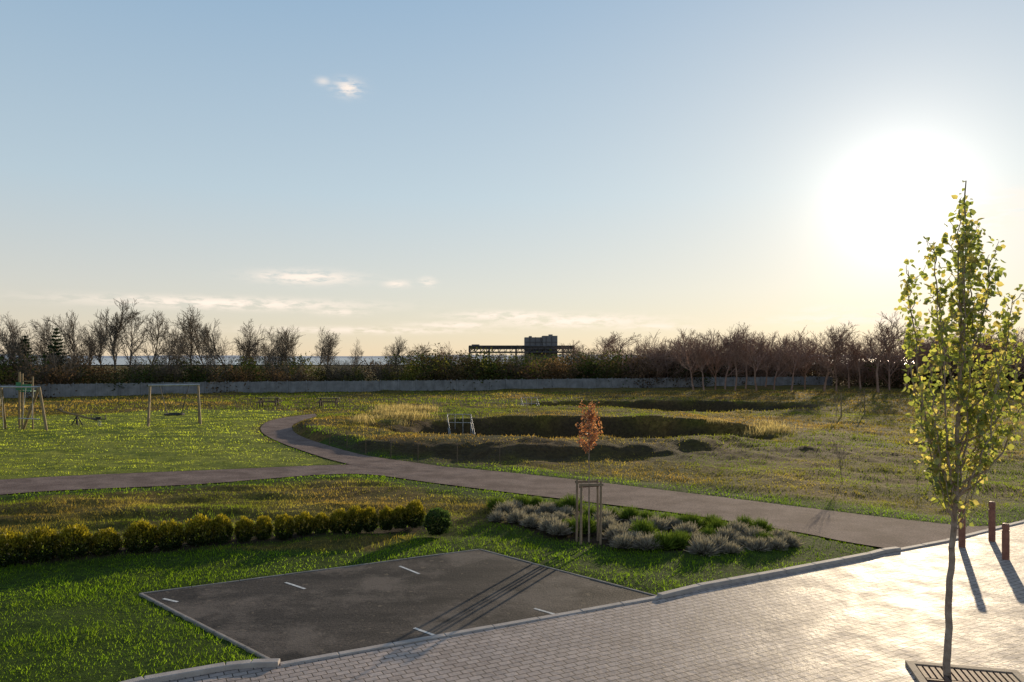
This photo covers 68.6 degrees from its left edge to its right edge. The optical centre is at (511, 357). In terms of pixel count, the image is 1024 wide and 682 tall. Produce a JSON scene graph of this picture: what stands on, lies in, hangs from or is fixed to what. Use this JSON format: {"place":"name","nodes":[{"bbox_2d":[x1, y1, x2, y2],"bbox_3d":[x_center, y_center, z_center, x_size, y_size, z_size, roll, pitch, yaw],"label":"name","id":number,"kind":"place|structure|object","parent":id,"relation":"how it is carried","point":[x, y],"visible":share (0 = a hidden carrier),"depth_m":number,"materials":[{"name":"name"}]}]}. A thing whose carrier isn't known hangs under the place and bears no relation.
{"place":"outdoors","nodes":[
{"label":"outdoors","id":0,"kind":"place"},
{"bbox_2d":[4,354,877,357],"bbox_3d":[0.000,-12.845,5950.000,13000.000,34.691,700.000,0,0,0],"label":"distant hills","id":1,"kind":"structure","parent":0,"point":[232,356],"depth_m":5815.12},
{"bbox_2d":[4,358,983,364],"bbox_3d":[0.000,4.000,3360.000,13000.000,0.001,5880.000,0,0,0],"label":"sea","id":2,"kind":"structure","parent":0,"point":[119,361],"depth_m":781.00,"materials":[{"name":"blue liquid"}]},
{"bbox_2d":[0,464,999,547],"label":"access road","id":3,"kind":"structure","parent":0,"point":[883,532],"depth_m":25.03,"materials":[{"name":"grey asphalt"}]},
{"bbox_2d":[0,365,1023,681],"bbox_3d":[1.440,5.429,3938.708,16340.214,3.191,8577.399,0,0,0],"label":"ground","id":4,"kind":"structure","parent":0,"point":[572,451],"depth_m":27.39,"materials":[{"name":"green plant"}]},
{"bbox_2d":[0,527,27,567],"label":"golden shrub","id":5,"kind":"object","parent":4,"relation":"on","point":[14,541],"visible":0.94,"depth_m":16.11,"materials":[{"name":"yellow plant"}]},
{"bbox_2d":[0,312,36,362],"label":"bare tree","id":6,"kind":"object","parent":4,"relation":"on","point":[13,330],"visible":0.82,"depth_m":99.97,"materials":[{"name":"brown plant"}]},
{"bbox_2d":[0,372,47,430],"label":"climbing frame","id":7,"kind":"object","parent":4,"relation":"on","point":[22,386],"visible":0.83,"depth_m":46.38,"materials":[{"name":"wood"}]},
{"bbox_2d":[24,524,57,561],"bbox_3d":[-10.346,4.104,16.548,0.744,0.894,0.764,0,0,31],"label":"golden shrub","id":8,"kind":"object","parent":4,"relation":"on","point":[35,540],"visible":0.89,"depth_m":16.39,"materials":[{"name":"yellow plant"}]},
{"bbox_2d":[27,317,66,359],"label":"bare tree","id":9,"kind":"object","parent":4,"relation":"on","point":[46,332],"visible":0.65,"depth_m":105.90,"materials":[{"name":"brown plant"}]},
{"bbox_2d":[39,328,73,379],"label":"conifer tree","id":10,"kind":"object","parent":4,"relation":"on","point":[55,342],"visible":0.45,"depth_m":97.75,"materials":[{"name":"green plant"}]},
{"bbox_2d":[41,310,102,366],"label":"bare tree","id":11,"kind":"object","parent":4,"relation":"on","point":[68,335],"visible":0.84,"depth_m":101.83,"materials":[{"name":"brown plant"}]},
{"bbox_2d":[52,523,93,558],"bbox_3d":[-9.783,4.120,16.721,0.819,0.858,0.805,0,0,-37],"label":"golden shrub","id":12,"kind":"object","parent":4,"relation":"on","point":[82,537],"visible":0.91,"depth_m":16.57,"materials":[{"name":"green plant"}]},
{"bbox_2d":[81,314,119,368],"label":"bare tree","id":13,"kind":"object","parent":4,"relation":"on","point":[99,350],"visible":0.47,"depth_m":107.70,"materials":[{"name":"brown plant"}]},
{"bbox_2d":[89,527,122,555],"bbox_3d":[-9.178,4.191,16.988,0.696,0.706,0.686,0,0,18],"label":"golden shrub","id":14,"kind":"object","parent":4,"relation":"on","point":[111,540],"visible":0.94,"depth_m":16.87,"materials":[{"name":"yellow plant"}]},
{"bbox_2d":[88,299,144,382],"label":"bare tree","id":15,"kind":"object","parent":4,"relation":"on","point":[115,333],"visible":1,"depth_m":99.92,"materials":[{"name":"brown plant"}]},
{"bbox_2d":[111,310,149,381],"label":"bare tree","id":16,"kind":"object","parent":4,"relation":"on","point":[132,339],"visible":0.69,"depth_m":114.10,"materials":[{"name":"brown plant"}]},
{"bbox_2d":[121,517,158,553],"bbox_3d":[-8.538,4.125,17.303,0.810,0.845,0.795,0,0,-11],"label":"golden shrub","id":17,"kind":"object","parent":4,"relation":"on","point":[147,531],"visible":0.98,"depth_m":17.13,"materials":[{"name":"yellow plant"}]},
{"bbox_2d":[137,310,185,366],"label":"bare tree","id":18,"kind":"object","parent":4,"relation":"on","point":[155,336],"visible":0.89,"depth_m":106.90,"materials":[{"name":"brown plant"}]},
{"bbox_2d":[155,518,185,550],"bbox_3d":[-7.973,4.145,17.567,0.691,0.806,0.684,0,0,14],"label":"golden shrub","id":19,"kind":"object","parent":4,"relation":"on","point":[171,531],"visible":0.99,"depth_m":17.42,"materials":[{"name":"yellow plant"}]},
{"bbox_2d":[147,384,201,426],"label":"basket swing","id":20,"kind":"object","parent":4,"relation":"on","point":[175,414],"visible":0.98,"depth_m":50.02,"materials":[{"name":"metal"}]},
{"bbox_2d":[157,305,213,370],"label":"bare tree","id":21,"kind":"object","parent":4,"relation":"on","point":[191,339],"visible":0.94,"depth_m":101.25,"materials":[{"name":"brown plant"}]},
{"bbox_2d":[175,315,209,365],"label":"bare tree","id":22,"kind":"object","parent":4,"relation":"on","point":[193,338],"visible":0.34,"depth_m":114.53,"materials":[{"name":"brown plant"}]},
{"bbox_2d":[184,512,215,546],"bbox_3d":[-7.428,4.110,17.859,0.727,0.882,0.708,0,0,5],"label":"golden shrub","id":23,"kind":"object","parent":4,"relation":"on","point":[202,522],"visible":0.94,"depth_m":17.68,"materials":[{"name":"yellow plant"}]},
{"bbox_2d":[121,658,279,681],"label":"kerb","id":24,"kind":"structure","parent":4,"relation":"on","point":[212,668],"depth_m":10.72,"materials":[{"name":"concrete"}]},
{"bbox_2d":[139,593,279,663],"bbox_3d":[-5.237,4.540,12.641,4.935,0.127,0.064,0,0,42],"label":"edging","id":25,"kind":"object","parent":4,"relation":"on","point":[211,630],"visible":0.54,"depth_m":12.46,"materials":[{"name":"concrete"}]},
{"bbox_2d":[191,319,235,370],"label":"bare tree","id":26,"kind":"object","parent":4,"relation":"on","point":[212,334],"visible":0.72,"depth_m":110.16,"materials":[{"name":"brown plant"}]},
{"bbox_2d":[208,513,233,543],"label":"golden shrub","id":27,"kind":"object","parent":4,"relation":"on","point":[222,524],"visible":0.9,"depth_m":17.96,"materials":[{"name":"yellow plant"}]},
{"bbox_2d":[233,515,255,541],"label":"golden shrub","id":28,"kind":"object","parent":4,"relation":"on","point":[244,525],"visible":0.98,"depth_m":18.20,"materials":[{"name":"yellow plant"}]},
{"bbox_2d":[235,319,266,368],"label":"bare tree","id":29,"kind":"object","parent":4,"relation":"on","point":[252,344],"visible":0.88,"depth_m":119.02,"materials":[{"name":"brown plant"}]},
{"bbox_2d":[254,514,273,539],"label":"golden shrub","id":30,"kind":"object","parent":4,"relation":"on","point":[263,527],"visible":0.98,"depth_m":18.41,"materials":[{"name":"yellow plant"}]},
{"bbox_2d":[260,325,305,367],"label":"bare tree","id":31,"kind":"object","parent":4,"relation":"on","point":[286,340],"visible":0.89,"depth_m":111.96,"materials":[{"name":"brown plant"}]},
{"bbox_2d":[273,512,295,540],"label":"golden shrub","id":32,"kind":"object","parent":4,"relation":"on","point":[288,531],"visible":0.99,"depth_m":18.48,"materials":[{"name":"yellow plant"}]},
{"bbox_2d":[294,511,313,535],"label":"golden shrub","id":33,"kind":"object","parent":4,"relation":"on","point":[301,524],"visible":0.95,"depth_m":18.81,"materials":[{"name":"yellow plant"}]},
{"bbox_2d":[313,512,329,533],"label":"golden shrub","id":34,"kind":"object","parent":4,"relation":"on","point":[322,518],"visible":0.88,"depth_m":18.93,"materials":[{"name":"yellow plant"}]},
{"bbox_2d":[313,326,338,375],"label":"bare tree","id":35,"kind":"object","parent":4,"relation":"on","point":[324,345],"visible":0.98,"depth_m":115.33,"materials":[{"name":"brown plant"}]},
{"bbox_2d":[329,508,350,533],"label":"golden shrub","id":36,"kind":"object","parent":4,"relation":"on","point":[334,518],"visible":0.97,"depth_m":19.01,"materials":[{"name":"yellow plant"}]},
{"bbox_2d":[261,414,450,467],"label":"footpath","id":37,"kind":"structure","parent":4,"relation":"on","point":[281,430],"depth_m":36.71,"materials":[{"name":"grey asphalt"}]},
{"bbox_2d":[347,504,366,532],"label":"golden shrub","id":38,"kind":"object","parent":4,"relation":"on","point":[356,513],"visible":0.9,"depth_m":19.26,"materials":[{"name":"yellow plant"}]},
{"bbox_2d":[360,505,378,532],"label":"golden shrub","id":39,"kind":"object","parent":4,"relation":"on","point":[370,513],"visible":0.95,"depth_m":19.38,"materials":[{"name":"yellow plant"}]},
{"bbox_2d":[378,505,395,530],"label":"golden shrub","id":40,"kind":"object","parent":4,"relation":"on","point":[387,514],"visible":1,"depth_m":19.62,"materials":[{"name":"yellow plant"}]},
{"bbox_2d":[381,336,407,369],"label":"bare tree","id":41,"kind":"object","parent":4,"relation":"on","point":[400,346],"visible":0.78,"depth_m":118.31,"materials":[{"name":"brown plant"}]},
{"bbox_2d":[144,550,652,664],"bbox_3d":[-2.151,4.490,14.198,8.633,0.001,4.734,0,0,-28],"label":"parking bay","id":42,"kind":"object","parent":4,"relation":"on","point":[337,610],"visible":1,"depth_m":13.89,"materials":[{"name":"grey asphalt"}]},
{"bbox_2d":[143,549,655,595],"bbox_3d":[-2.147,4.539,15.854,9.857,0.130,3.525,0,0,0],"label":"edging","id":43,"kind":"object","parent":4,"relation":"on","point":[409,558],"visible":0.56,"depth_m":15.64,"materials":[{"name":"concrete"}]},
{"bbox_2d":[393,505,408,529],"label":"golden shrub","id":44,"kind":"object","parent":4,"relation":"on","point":[399,510],"visible":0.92,"depth_m":19.80,"materials":[{"name":"yellow plant"}]},
{"bbox_2d":[404,499,425,527],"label":"golden shrub","id":45,"kind":"object","parent":4,"relation":"on","point":[413,508],"visible":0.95,"depth_m":19.94,"materials":[{"name":"yellow plant"}]},
{"bbox_2d":[0,376,832,397],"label":"boundary fence","id":46,"kind":"object","parent":4,"relation":"on","point":[85,389],"visible":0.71,"depth_m":101.09,"materials":[{"name":"grey concrete"}]},
{"bbox_2d":[423,507,452,534],"bbox_3d":[-1.909,4.177,19.237,0.757,0.737,0.738,0,0,-24],"label":"evergreen shrub","id":47,"kind":"object","parent":4,"relation":"on","point":[435,514],"visible":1,"depth_m":19.10,"materials":[{"name":"green plant"}]},
{"bbox_2d":[280,595,660,665],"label":"kerb","id":48,"kind":"structure","parent":4,"relation":"on","point":[359,650],"depth_m":12.23,"materials":[{"name":"concrete"}]},
{"bbox_2d":[492,500,521,514],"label":"lavender bush","id":49,"kind":"object","parent":4,"relation":"on","point":[506,507],"visible":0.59,"depth_m":21.47,"materials":[{"name":"grey plant"}]},
{"bbox_2d":[0,325,1023,398],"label":"distant treeline","id":50,"kind":"object","parent":4,"relation":"on","point":[654,364],"visible":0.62,"depth_m":109.11,"materials":[{"name":"brown plant"}]},
{"bbox_2d":[505,509,525,523],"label":"lavender bush","id":51,"kind":"object","parent":4,"relation":"on","point":[514,516],"visible":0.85,"depth_m":20.42,"materials":[{"name":"grey plant"}]},
{"bbox_2d":[469,345,574,363],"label":"lattice gantry","id":52,"kind":"object","parent":4,"relation":"on","point":[521,346],"visible":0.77,"depth_m":290.47,"materials":[{"name":"metal"}]},
{"bbox_2d":[517,513,542,527],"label":"lavender bush","id":53,"kind":"object","parent":4,"relation":"on","point":[530,521],"visible":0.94,"depth_m":19.96,"materials":[{"name":"grey plant"}]},
{"bbox_2d":[524,334,556,363],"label":"blocks","id":54,"kind":"structure","parent":4,"relation":"on","point":[529,340],"depth_m":295.00,"materials":[{"name":"grey concrete"}]},
{"bbox_2d":[535,501,559,513],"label":"lavender bush","id":55,"kind":"object","parent":4,"relation":"on","point":[547,507],"visible":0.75,"depth_m":21.66,"materials":[{"name":"grey plant"}]},
{"bbox_2d":[545,519,574,535],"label":"lavender bush","id":56,"kind":"object","parent":4,"relation":"on","point":[557,528],"visible":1,"depth_m":19.06,"materials":[{"name":"grey plant"}]},
{"bbox_2d":[344,402,799,438],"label":"dry reed bed","id":57,"kind":"object","parent":4,"relation":"on","point":[401,410],"visible":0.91,"depth_m":48.76,"materials":[{"name":"plant"}]},
{"bbox_2d":[569,513,603,533],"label":"ornamental grass","id":58,"kind":"object","parent":4,"relation":"on","point":[593,528],"depth_m":19.27,"materials":[{"name":"green plant"}]},
{"bbox_2d":[575,401,602,541],"bbox_3d":[1.910,2.771,18.392,0.751,3.498,0.714,0,0,0],"label":"copper sapling tree","id":59,"kind":"object","parent":4,"relation":"on","point":[585,445],"visible":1,"depth_m":18.40,"materials":[{"name":"orange plant"}]},
{"bbox_2d":[575,479,602,544],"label":"tree stakes","id":60,"kind":"object","parent":4,"relation":"on","point":[597,484],"visible":0.99,"depth_m":18.38,"materials":[{"name":"wood"}]},
{"bbox_2d":[602,523,631,539],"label":"lavender bush","id":61,"kind":"object","parent":4,"relation":"on","point":[611,530],"visible":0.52,"depth_m":18.56,"materials":[{"name":"grey plant"}]},
{"bbox_2d":[595,332,640,355],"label":"bare tree","id":62,"kind":"object","parent":4,"relation":"on","point":[620,346],"visible":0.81,"depth_m":163.77,"materials":[{"name":"brown plant"}]},
{"bbox_2d":[607,532,637,548],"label":"lavender bush","id":63,"kind":"object","parent":4,"relation":"on","point":[623,541],"visible":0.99,"depth_m":17.73,"materials":[{"name":"grey plant"}]},
{"bbox_2d":[617,504,641,520],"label":"ornamental grass","id":64,"kind":"object","parent":4,"relation":"on","point":[629,511],"depth_m":20.75,"materials":[{"name":"green plant"}]},
{"bbox_2d":[628,517,658,536],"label":"ornamental grass","id":65,"kind":"object","parent":4,"relation":"on","point":[642,526],"depth_m":18.79,"materials":[{"name":"green plant"}]},
{"bbox_2d":[632,532,663,549],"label":"lavender bush","id":66,"kind":"object","parent":4,"relation":"on","point":[643,542],"visible":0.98,"depth_m":17.60,"materials":[{"name":"grey plant"}]},
{"bbox_2d":[643,514,671,530],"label":"lavender bush","id":67,"kind":"object","parent":4,"relation":"on","point":[661,524],"visible":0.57,"depth_m":19.48,"materials":[{"name":"grey plant"}]},
{"bbox_2d":[639,529,680,549],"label":"ornamental grass","id":68,"kind":"object","parent":4,"relation":"on","point":[668,543],"depth_m":17.59,"materials":[{"name":"green plant"}]},
{"bbox_2d":[671,520,701,533],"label":"lavender bush","id":69,"kind":"object","parent":4,"relation":"on","point":[688,527],"visible":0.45,"depth_m":18.82,"materials":[{"name":"grey plant"}]},
{"bbox_2d":[678,512,706,528],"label":"ornamental grass","id":70,"kind":"object","parent":4,"relation":"on","point":[694,520],"depth_m":19.82,"materials":[{"name":"green plant"}]},
{"bbox_2d":[663,331,722,389],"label":"bare tree","id":71,"kind":"object","parent":4,"relation":"on","point":[686,355],"visible":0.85,"depth_m":101.66,"materials":[{"name":"brown plant"}]},
{"bbox_2d":[681,332,715,390],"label":"bare tree","id":72,"kind":"object","parent":4,"relation":"on","point":[699,351],"visible":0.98,"depth_m":99.68,"materials":[{"name":"brown plant"}]},
{"bbox_2d":[685,534,722,556],"bbox_3d":[4.399,4.286,17.236,0.907,0.440,0.941,0,0,32],"label":"lavender bush","id":73,"kind":"object","parent":4,"relation":"on","point":[704,546],"visible":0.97,"depth_m":17.13,"materials":[{"name":"grey plant"}]},
{"bbox_2d":[700,328,740,389],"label":"bare tree","id":74,"kind":"object","parent":4,"relation":"on","point":[718,362],"visible":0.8,"depth_m":103.13,"materials":[{"name":"brown plant"}]},
{"bbox_2d":[713,525,740,542],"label":"lavender bush","id":75,"kind":"object","parent":4,"relation":"on","point":[731,534],"visible":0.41,"depth_m":18.27,"materials":[{"name":"grey plant"}]},
{"bbox_2d":[717,540,745,554],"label":"lavender bush","id":76,"kind":"object","parent":4,"relation":"on","point":[729,546],"visible":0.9,"depth_m":17.17,"materials":[{"name":"grey plant"}]},
{"bbox_2d":[716,328,748,390],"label":"bare tree","id":77,"kind":"object","parent":4,"relation":"on","point":[736,355],"visible":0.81,"depth_m":101.30,"materials":[{"name":"brown plant"}]},
{"bbox_2d":[719,327,750,389],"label":"bare tree","id":78,"kind":"object","parent":4,"relation":"on","point":[729,366],"visible":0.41,"depth_m":106.18,"materials":[{"name":"brown plant"}]},
{"bbox_2d":[725,323,778,390],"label":"bare tree","id":79,"kind":"object","parent":4,"relation":"on","point":[748,352],"visible":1,"depth_m":100.09,"materials":[{"name":"brown plant"}]},
{"bbox_2d":[739,536,771,551],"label":"lavender bush","id":80,"kind":"object","parent":4,"relation":"on","point":[756,544],"visible":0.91,"depth_m":17.42,"materials":[{"name":"grey plant"}]},
{"bbox_2d":[745,332,790,386],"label":"bare tree","id":81,"kind":"object","parent":4,"relation":"on","point":[768,350],"visible":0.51,"depth_m":110.86,"materials":[{"name":"brown plant"}]},
{"bbox_2d":[763,534,790,549],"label":"lavender bush","id":82,"kind":"object","parent":4,"relation":"on","point":[777,542],"visible":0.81,"depth_m":17.51,"materials":[{"name":"grey plant"}]},
{"bbox_2d":[657,547,900,598],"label":"kerb","id":83,"kind":"structure","parent":4,"relation":"on","point":[697,586],"depth_m":15.50,"materials":[{"name":"concrete"}]},
{"bbox_2d":[769,333,796,389],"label":"bare tree","id":84,"kind":"object","parent":4,"relation":"on","point":[785,340],"visible":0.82,"depth_m":106.98,"materials":[{"name":"brown plant"}]},
{"bbox_2d":[781,533,805,546],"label":"lavender bush","id":85,"kind":"object","parent":4,"relation":"on","point":[792,540],"visible":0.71,"depth_m":17.86,"materials":[{"name":"grey plant"}]},
{"bbox_2d":[773,332,819,390],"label":"bare tree","id":86,"kind":"object","parent":4,"relation":"on","point":[798,355],"visible":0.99,"depth_m":100.25,"materials":[{"name":"brown plant"}]},
{"bbox_2d":[791,335,826,388],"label":"bare tree","id":87,"kind":"object","parent":4,"relation":"on","point":[809,365],"visible":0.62,"depth_m":107.35,"materials":[{"name":"brown plant"}]},
{"bbox_2d":[810,326,849,391],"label":"bare tree","id":88,"kind":"object","parent":4,"relation":"on","point":[834,339],"visible":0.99,"depth_m":96.86,"materials":[{"name":"brown plant"}]},
{"bbox_2d":[807,322,859,390],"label":"bare tree","id":89,"kind":"object","parent":4,"relation":"on","point":[839,337],"visible":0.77,"depth_m":98.62,"materials":[{"name":"brown plant"}]},
{"bbox_2d":[835,334,861,387],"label":"bare tree","id":90,"kind":"object","parent":4,"relation":"on","point":[847,366],"visible":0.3,"depth_m":108.25,"materials":[{"name":"brown plant"}]},
{"bbox_2d":[839,333,874,388],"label":"bare tree","id":91,"kind":"object","parent":4,"relation":"on","point":[857,353],"visible":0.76,"depth_m":102.90,"materials":[{"name":"brown plant"}]},
{"bbox_2d":[864,322,914,389],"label":"bare tree","id":92,"kind":"object","parent":4,"relation":"on","point":[888,355],"visible":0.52,"depth_m":103.34,"materials":[{"name":"brown plant"}]},
{"bbox_2d":[851,311,930,392],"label":"bare tree","id":93,"kind":"object","parent":4,"relation":"on","point":[885,341],"visible":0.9,"depth_m":97.08,"materials":[{"name":"brown plant"}]},
{"bbox_2d":[894,180,1023,676],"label":"young birch tree","id":94,"kind":"object","parent":4,"relation":"on","point":[951,489],"visible":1,"depth_m":10.54,"materials":[{"name":"green plant"}]},
{"bbox_2d":[958,508,965,547],"bbox_3d":[10.691,4.045,17.845,0.150,1.010,0.146,0,0,0],"label":"timber bollard","id":95,"kind":"object","parent":4,"relation":"on","point":[962,538],"visible":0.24,"depth_m":17.79,"materials":[{"name":"brown wood"}]},
{"bbox_2d":[901,520,1023,550],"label":"kerb","id":96,"kind":"structure","parent":4,"relation":"on","point":[947,540],"depth_m":18.34,"materials":[{"name":"concrete"}]},
{"bbox_2d":[988,501,995,541],"bbox_3d":[11.771,4.035,18.416,0.150,1.030,0.146,0,0,0],"label":"timber bollard","id":97,"kind":"object","parent":4,"relation":"on","point":[991,521],"visible":0.97,"depth_m":18.37,"materials":[{"name":"brown wood"}]},
{"bbox_2d":[987,328,1023,391],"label":"bare tree","id":98,"kind":"object","parent":4,"relation":"on","point":[1020,366],"visible":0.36,"depth_m":99.42,"materials":[{"name":"brown plant"}]},
{"bbox_2d":[1002,523,1009,559],"bbox_3d":[11.010,4.120,16.748,0.150,0.860,0.146,0,0,0],"label":"timber bollard","id":99,"kind":"object","parent":4,"relation":"on","point":[1005,541],"visible":0.96,"depth_m":16.69,"materials":[{"name":"brown wood"}]},
{"bbox_2d":[0,0,1023,355],"label":"sky","id":100,"kind":"structure","parent":0,"point":[461,173],"materials":[{"name":"blue"}]},
{"bbox_2d":[558,493,587,510],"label":"ornamental grass","id":101,"kind":"object","parent":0,"point":[570,500],"depth_m":22.01,"materials":[{"name":"green plant"}]},
{"bbox_2d":[163,523,1023,681],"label":"block paving","id":102,"kind":"structure","parent":0,"point":[879,618],"depth_m":12.12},
{"bbox_2d":[905,660,1023,681],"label":"grate","id":103,"kind":"object","parent":102,"relation":"on","point":[919,673],"visible":0.97,"depth_m":10.63,"materials":[{"name":"metal"}]},
{"bbox_2d":[666,529,690,548],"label":"ornamental grass","id":104,"kind":"object","parent":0,"point":[682,541],"depth_m":17.71,"materials":[{"name":"green plant"}]},
{"bbox_2d":[702,516,732,531],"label":"ornamental grass","id":105,"kind":"object","parent":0,"point":[716,524],"depth_m":19.12,"materials":[{"name":"green plant"}]},
{"bbox_2d":[747,517,774,532],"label":"ornamental grass","id":106,"kind":"object","parent":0,"point":[762,524],"depth_m":19.22,"materials":[{"name":"green plant"}]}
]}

